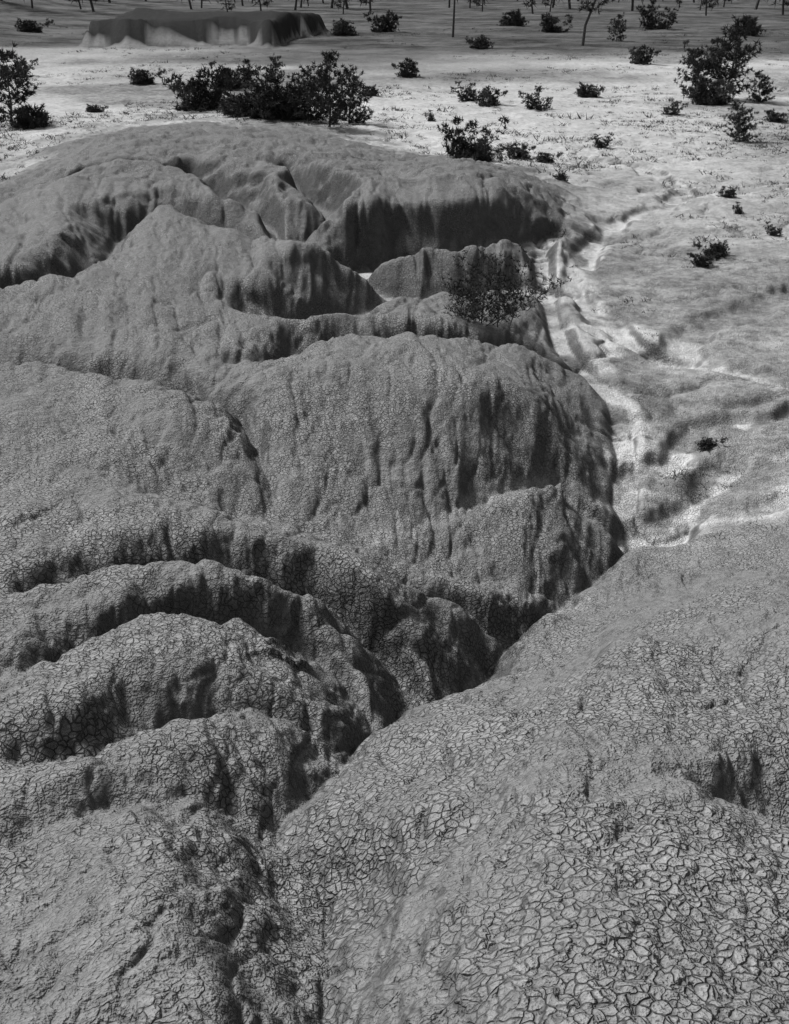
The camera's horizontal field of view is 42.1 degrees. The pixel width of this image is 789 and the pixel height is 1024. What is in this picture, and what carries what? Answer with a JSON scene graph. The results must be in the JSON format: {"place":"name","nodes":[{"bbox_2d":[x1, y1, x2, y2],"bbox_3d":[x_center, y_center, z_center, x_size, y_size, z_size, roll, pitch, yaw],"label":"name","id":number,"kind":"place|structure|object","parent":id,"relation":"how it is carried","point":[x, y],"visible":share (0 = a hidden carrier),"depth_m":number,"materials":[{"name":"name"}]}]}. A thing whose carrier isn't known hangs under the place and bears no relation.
{"place":"outdoors","nodes":[
{"label":"outdoors","id":0,"kind":"place"},
{"bbox_2d":[0,0,788,1023],"bbox_3d":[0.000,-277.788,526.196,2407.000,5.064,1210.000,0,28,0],"label":"ground","id":1,"kind":"structure","parent":0,"point":[384,638],"depth_m":11.52,"materials":[{"name":"soil"}]},
{"bbox_2d":[0,40,38,124],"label":"shrub","id":2,"kind":"object","parent":1,"relation":"on","point":[5,57],"visible":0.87,"depth_m":48.64,"materials":[{"name":"black plant"}]},
{"bbox_2d":[3,54,38,77],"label":"shrub","id":3,"kind":"object","parent":1,"relation":"on","point":[19,62],"visible":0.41,"depth_m":69.83,"materials":[{"name":"black plant"}]},
{"bbox_2d":[0,103,53,129],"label":"shrub","id":4,"kind":"object","parent":1,"relation":"on","point":[36,118],"visible":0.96,"depth_m":48.24,"materials":[{"name":"black plant"}]},
{"bbox_2d":[14,18,54,32],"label":"shrub","id":5,"kind":"object","parent":1,"relation":"on","point":[29,25],"visible":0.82,"depth_m":108.31,"materials":[{"name":"black plant"}]},
{"bbox_2d":[85,103,108,112],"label":"shrub","id":6,"kind":"object","parent":1,"relation":"on","point":[95,109],"visible":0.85,"depth_m":53.56,"materials":[{"name":"black plant"}]},
{"bbox_2d":[127,67,165,84],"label":"shrub","id":7,"kind":"object","parent":1,"relation":"on","point":[140,76],"visible":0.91,"depth_m":66.00,"materials":[{"name":"black plant"}]},
{"bbox_2d":[158,65,240,111],"bbox_3d":[-10.462,-22.102,54.206,3.624,2.774,4.351,21,35,33],"label":"shrub","id":8,"kind":"object","parent":1,"relation":"on","point":[198,88],"visible":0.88,"depth_m":54.37,"materials":[{"name":"black plant"}]},
{"bbox_2d":[209,62,253,88],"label":"shrub","id":9,"kind":"object","parent":1,"relation":"on","point":[227,72],"visible":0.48,"depth_m":63.14,"materials":[{"name":"black plant"}]},
{"bbox_2d":[209,58,264,85],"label":"shrub","id":10,"kind":"object","parent":1,"relation":"on","point":[252,72],"visible":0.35,"depth_m":63.96,"materials":[{"name":"black plant"}]},
{"bbox_2d":[213,89,282,117],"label":"shrub","id":11,"kind":"object","parent":1,"relation":"on","point":[225,107],"visible":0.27,"depth_m":50.98,"materials":[{"name":"black plant"}]},
{"bbox_2d":[237,69,280,118],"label":"bush","id":12,"kind":"object","parent":1,"relation":"on","point":[268,77],"visible":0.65,"depth_m":49.60,"materials":[{"name":"black plant"}]},
{"bbox_2d":[229,74,309,119],"bbox_3d":[-5.951,-19.997,49.931,4.169,2.438,3.730,-10,30,-17],"label":"shrub","id":13,"kind":"object","parent":1,"relation":"on","point":[240,107],"visible":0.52,"depth_m":49.61,"materials":[{"name":"black plant"}]},
{"bbox_2d":[263,53,284,88],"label":"bush","id":14,"kind":"object","parent":1,"relation":"on","point":[273,69],"visible":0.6,"depth_m":62.47,"materials":[{"name":"black plant"}]},
{"bbox_2d":[254,75,297,105],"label":"shrub","id":15,"kind":"object","parent":1,"relation":"on","point":[293,80],"visible":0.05,"depth_m":51.47,"materials":[{"name":"black plant"}]},
{"bbox_2d":[244,83,321,120],"bbox_3d":[-5.192,-20.108,50.593,3.473,2.225,4.170,24,37,37],"label":"shrub","id":16,"kind":"object","parent":1,"relation":"on","point":[285,105],"visible":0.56,"depth_m":49.55,"materials":[{"name":"black plant"}]},
{"bbox_2d":[279,64,331,121],"bbox_3d":[-4.248,-20.066,49.157,2.533,2.706,2.459,1,28,2],"label":"bush","id":17,"kind":"object","parent":1,"relation":"on","point":[317,116],"visible":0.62,"depth_m":48.95,"materials":[{"name":"black plant"}]},
{"bbox_2d":[298,50,356,127],"bbox_3d":[-3.271,-19.387,46.976,2.785,3.424,2.256,14,31,24],"label":"shrub","id":18,"kind":"object","parent":1,"relation":"on","point":[323,80],"visible":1,"depth_m":46.74,"materials":[{"name":"black plant"}]},
{"bbox_2d":[330,18,358,35],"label":"shrub","id":19,"kind":"object","parent":1,"relation":"on","point":[340,28],"visible":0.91,"depth_m":108.49,"materials":[{"name":"black plant"}]},
{"bbox_2d":[320,64,374,123],"bbox_3d":[-2.276,-20.041,49.202,2.682,2.866,2.603,5,29,10],"label":"shrub","id":20,"kind":"object","parent":1,"relation":"on","point":[357,101],"visible":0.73,"depth_m":49.07,"materials":[{"name":"black plant"}]},
{"bbox_2d":[358,83,380,95],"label":"shrub","id":21,"kind":"object","parent":1,"relation":"on","point":[372,89],"visible":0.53,"depth_m":59.85,"materials":[{"name":"black plant"}]},
{"bbox_2d":[362,10,401,32],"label":"shrub","id":22,"kind":"object","parent":1,"relation":"on","point":[387,22],"visible":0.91,"depth_m":113.34,"materials":[{"name":"black plant"}]},
{"bbox_2d":[0,0,788,15],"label":"distant trees","id":23,"kind":"object","parent":1,"relation":"on","point":[531,4],"visible":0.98,"depth_m":157.43,"materials":[{"name":"black plant"}]},
{"bbox_2d":[391,57,420,77],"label":"shrub","id":24,"kind":"object","parent":1,"relation":"on","point":[406,73],"visible":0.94,"depth_m":69.52,"materials":[{"name":"black plant"}]},
{"bbox_2d":[425,110,435,121],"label":"shrub","id":25,"kind":"object","parent":1,"relation":"on","point":[431,117],"visible":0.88,"depth_m":50.94,"materials":[{"name":"black plant"}]},
{"bbox_2d":[452,0,454,36],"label":"tall pine tree","id":26,"kind":"object","parent":1,"relation":"on","point":[453,24],"visible":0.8,"depth_m":106.00,"materials":[{"name":"grey plant"}]},
{"bbox_2d":[450,81,478,101],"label":"shrub","id":27,"kind":"object","parent":1,"relation":"on","point":[469,95],"visible":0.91,"depth_m":57.66,"materials":[{"name":"black plant"}]},
{"bbox_2d":[437,114,509,160],"bbox_3d":[2.877,-13.986,38.569,2.331,1.990,2.606,-24,37,-38],"label":"shrub","id":28,"kind":"object","parent":1,"relation":"on","point":[454,150],"visible":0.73,"depth_m":38.34,"materials":[{"name":"black plant"}]},
{"bbox_2d":[465,34,493,48],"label":"shrub","id":29,"kind":"object","parent":1,"relation":"on","point":[482,42],"visible":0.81,"depth_m":92.71,"materials":[{"name":"black plant"}]},
{"bbox_2d":[457,141,510,161],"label":"shrub","id":30,"kind":"object","parent":1,"relation":"on","point":[487,158],"visible":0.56,"depth_m":38.37,"materials":[{"name":"black plant"}]},
{"bbox_2d":[441,268,538,325],"bbox_3d":[1.688,-4.013,19.468,1.754,1.086,1.728,-21,35,-33],"label":"sapling","id":31,"kind":"object","parent":1,"relation":"on","point":[471,310],"visible":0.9,"depth_m":19.41,"materials":[{"name":"black plant"}]},
{"bbox_2d":[475,84,507,106],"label":"shrub","id":32,"kind":"object","parent":1,"relation":"on","point":[486,97],"visible":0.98,"depth_m":55.90,"materials":[{"name":"black plant"}]},
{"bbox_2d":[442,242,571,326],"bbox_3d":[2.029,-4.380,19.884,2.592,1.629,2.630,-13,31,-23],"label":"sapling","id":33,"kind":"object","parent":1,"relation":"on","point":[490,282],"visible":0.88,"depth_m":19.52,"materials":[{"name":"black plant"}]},
{"bbox_2d":[497,8,528,25],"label":"shrub","id":34,"kind":"object","parent":1,"relation":"on","point":[515,18],"visible":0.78,"depth_m":124.14,"materials":[{"name":"black plant"}]},
{"bbox_2d":[506,142,535,160],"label":"shrub","id":35,"kind":"object","parent":1,"relation":"on","point":[521,152],"visible":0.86,"depth_m":40.31,"materials":[{"name":"black plant"}]},
{"bbox_2d":[518,85,552,110],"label":"shrub","id":36,"kind":"object","parent":1,"relation":"on","point":[532,100],"visible":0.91,"depth_m":54.61,"materials":[{"name":"black plant"}]},
{"bbox_2d":[533,151,563,162],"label":"shrub","id":37,"kind":"object","parent":1,"relation":"on","point":[544,157],"visible":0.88,"depth_m":39.62,"materials":[{"name":"black plant"}]},
{"bbox_2d":[539,12,573,32],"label":"shrub","id":38,"kind":"object","parent":1,"relation":"on","point":[548,24],"visible":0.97,"depth_m":113.27,"materials":[{"name":"black plant"}]},
{"bbox_2d":[552,171,568,180],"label":"shrub","id":39,"kind":"object","parent":1,"relation":"on","point":[560,177],"visible":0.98,"depth_m":35.43,"materials":[{"name":"black plant"}]},
{"bbox_2d":[572,81,604,97],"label":"shrub","id":40,"kind":"object","parent":1,"relation":"on","point":[589,92],"visible":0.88,"depth_m":59.88,"materials":[{"name":"black plant"}]},
{"bbox_2d":[577,0,614,45],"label":"tall pine tree","id":41,"kind":"object","parent":1,"relation":"on","point":[587,7],"visible":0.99,"depth_m":93.85,"materials":[{"name":"grey plant"}]},
{"bbox_2d":[593,132,614,148],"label":"shrub","id":42,"kind":"object","parent":1,"relation":"on","point":[599,143],"visible":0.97,"depth_m":43.97,"materials":[{"name":"black plant"}]},
{"bbox_2d":[607,12,627,40],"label":"pine tree","id":43,"kind":"object","parent":1,"relation":"on","point":[621,30],"visible":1,"depth_m":99.85,"materials":[{"name":"black plant"}]},
{"bbox_2d":[628,44,661,64],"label":"shrub","id":44,"kind":"object","parent":1,"relation":"on","point":[639,55],"visible":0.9,"depth_m":78.36,"materials":[{"name":"black plant"}]},
{"bbox_2d":[636,0,681,29],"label":"shrub","id":45,"kind":"object","parent":1,"relation":"on","point":[650,22],"visible":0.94,"depth_m":118.57,"materials":[{"name":"black plant"}]},
{"bbox_2d":[661,98,688,115],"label":"shrub","id":46,"kind":"object","parent":1,"relation":"on","point":[674,109],"visible":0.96,"depth_m":52.41,"materials":[{"name":"black plant"}]},
{"bbox_2d":[674,45,717,95],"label":"shrub","id":47,"kind":"object","parent":1,"relation":"on","point":[693,61],"visible":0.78,"depth_m":57.75,"materials":[{"name":"black plant"}]},
{"bbox_2d":[682,38,726,68],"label":"shrub","id":48,"kind":"object","parent":1,"relation":"on","point":[706,54],"visible":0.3,"depth_m":75.52,"materials":[{"name":"black plant"}]},
{"bbox_2d":[687,250,722,267],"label":"shrub","id":49,"kind":"object","parent":1,"relation":"on","point":[702,261],"visible":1,"depth_m":26.57,"materials":[{"name":"black plant"}]},
{"bbox_2d":[683,73,736,105],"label":"shrub","id":50,"kind":"object","parent":1,"relation":"on","point":[712,95],"visible":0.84,"depth_m":55.63,"materials":[{"name":"black plant"}]},
{"bbox_2d":[694,436,727,451],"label":"shrub","id":51,"kind":"object","parent":1,"relation":"on","point":[707,444],"visible":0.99,"depth_m":16.76,"materials":[{"name":"black plant"}]},
{"bbox_2d":[692,238,730,260],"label":"shrub","id":52,"kind":"object","parent":1,"relation":"on","point":[719,247],"visible":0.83,"depth_m":27.43,"materials":[{"name":"black plant"}]},
{"bbox_2d":[715,185,736,197],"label":"shrub","id":53,"kind":"object","parent":1,"relation":"on","point":[730,194],"visible":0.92,"depth_m":34.55,"materials":[{"name":"black plant"}]},
{"bbox_2d":[699,13,762,96],"bbox_3d":[19.108,-25.767,58.016,3.053,4.632,3.767,14,31,24],"label":"shrub","id":54,"kind":"object","parent":1,"relation":"on","point":[734,71],"visible":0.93,"depth_m":57.46,"materials":[{"name":"black plant"}]},
{"bbox_2d":[732,202,743,214],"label":"shrub","id":55,"kind":"object","parent":1,"relation":"on","point":[738,210],"visible":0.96,"depth_m":32.22,"materials":[{"name":"black plant"}]},
{"bbox_2d":[722,99,762,141],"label":"shrub","id":56,"kind":"object","parent":1,"relation":"on","point":[744,130],"visible":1,"depth_m":44.77,"materials":[{"name":"grey plant"}]},
{"bbox_2d":[732,16,765,35],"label":"shrub","id":57,"kind":"object","parent":1,"relation":"on","point":[754,33],"visible":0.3,"depth_m":107.86,"materials":[{"name":"black plant"}]},
{"bbox_2d":[746,70,776,102],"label":"shrub","id":58,"kind":"object","parent":1,"relation":"on","point":[763,92],"visible":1,"depth_m":57.01,"materials":[{"name":"grey plant"}]},
{"bbox_2d":[763,221,782,236],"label":"shrub","id":59,"kind":"object","parent":1,"relation":"on","point":[772,231],"visible":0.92,"depth_m":29.34,"materials":[{"name":"black plant"}]},
{"bbox_2d":[763,108,788,122],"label":"shrub","id":60,"kind":"object","parent":1,"relation":"on","point":[772,116],"visible":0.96,"depth_m":50.31,"materials":[{"name":"black plant"}]},
{"bbox_2d":[0,27,788,538],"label":"grass","id":61,"kind":"structure","parent":0,"point":[496,157],"depth_m":47.06,"materials":[{"name":"grey plant"}]}
]}

